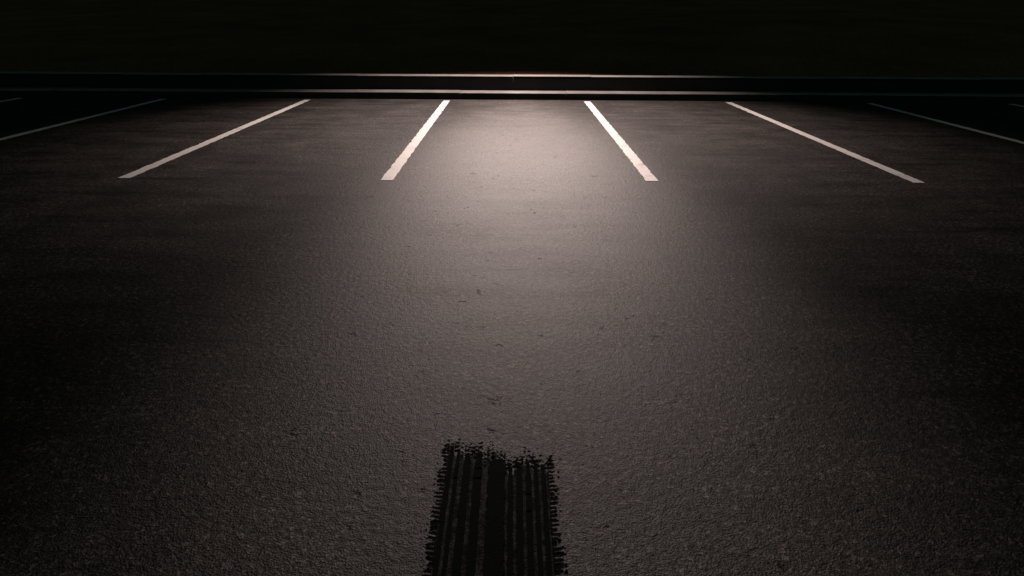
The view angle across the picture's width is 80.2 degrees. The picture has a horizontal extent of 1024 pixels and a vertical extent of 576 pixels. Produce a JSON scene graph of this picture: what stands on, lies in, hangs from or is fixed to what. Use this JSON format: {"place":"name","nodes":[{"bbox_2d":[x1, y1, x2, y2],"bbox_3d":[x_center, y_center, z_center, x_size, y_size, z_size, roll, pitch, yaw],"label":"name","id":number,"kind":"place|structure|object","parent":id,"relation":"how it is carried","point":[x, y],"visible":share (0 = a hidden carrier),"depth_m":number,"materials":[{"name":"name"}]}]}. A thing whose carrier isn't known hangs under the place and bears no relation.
{"place":"outdoors","nodes":[
{"label":"outdoors","id":0,"kind":"place"},
{"bbox_2d":[0,97,1023,575],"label":"asphalt parking lot","id":1,"kind":"structure","parent":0,"point":[304,339],"depth_m":3.14,"materials":[{"name":"grey asphalt"}]},
{"bbox_2d":[0,99,163,139],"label":"parking stall line","id":2,"kind":"object","parent":1,"relation":"on","point":[27,132],"visible":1,"depth_m":9.00,"materials":[{"name":"paint"}]},
{"bbox_2d":[118,100,308,177],"bbox_3d":[-3.805,-2.291,8.639,0.138,0.001,5.852,0,24,0],"label":"parking stall line","id":3,"kind":"object","parent":1,"relation":"on","point":[158,163],"visible":1,"depth_m":7.43,"materials":[{"name":"paint"}]},
{"bbox_2d":[381,101,448,179],"bbox_3d":[-1.222,-2.272,8.631,0.140,0.001,5.870,0,24,0],"label":"parking stall line","id":4,"kind":"object","parent":1,"relation":"on","point":[397,165],"visible":1,"depth_m":7.44,"materials":[{"name":"paint"}]},
{"bbox_2d":[422,438,567,575],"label":"tyre mark","id":5,"kind":"object","parent":1,"relation":"on","point":[492,523],"visible":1,"depth_m":1.98,"materials":[{"name":"black rubber"}]},
{"bbox_2d":[0,88,1023,102],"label":"kerb","id":6,"kind":"structure","parent":1,"relation":"on","point":[528,95],"depth_m":11.47,"materials":[{"name":"concrete"}]},
{"bbox_2d":[584,101,657,180],"bbox_3d":[1.389,-2.262,8.645,0.138,0.001,5.840,0,24,0],"label":"parking stall line","id":7,"kind":"object","parent":1,"relation":"on","point":[640,166],"visible":1,"depth_m":7.46,"materials":[{"name":"paint"}]},
{"bbox_2d":[726,102,924,182],"bbox_3d":[4.014,-2.245,8.642,0.139,0.001,5.845,0,24,0],"label":"parking stall line","id":8,"kind":"object","parent":1,"relation":"on","point":[882,167],"visible":1,"depth_m":7.47,"materials":[{"name":"paint"}]},
{"bbox_2d":[868,103,1023,143],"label":"parking stall line","id":9,"kind":"object","parent":1,"relation":"on","point":[995,135],"visible":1,"depth_m":9.16,"materials":[{"name":"paint"}]},
{"bbox_2d":[0,0,1023,77],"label":"grass hillside","id":10,"kind":"structure","parent":0,"point":[907,38],"depth_m":18.98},
{"bbox_2d":[0,74,1023,93],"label":"wall blocks","id":11,"kind":"structure","parent":10,"relation":"on","point":[462,83],"depth_m":11.72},
{"bbox_2d":[0,71,1023,80],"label":"coping","id":12,"kind":"object","parent":11,"relation":"on","point":[531,76],"visible":1,"depth_m":11.66,"materials":[{"name":"concrete"}]}
]}

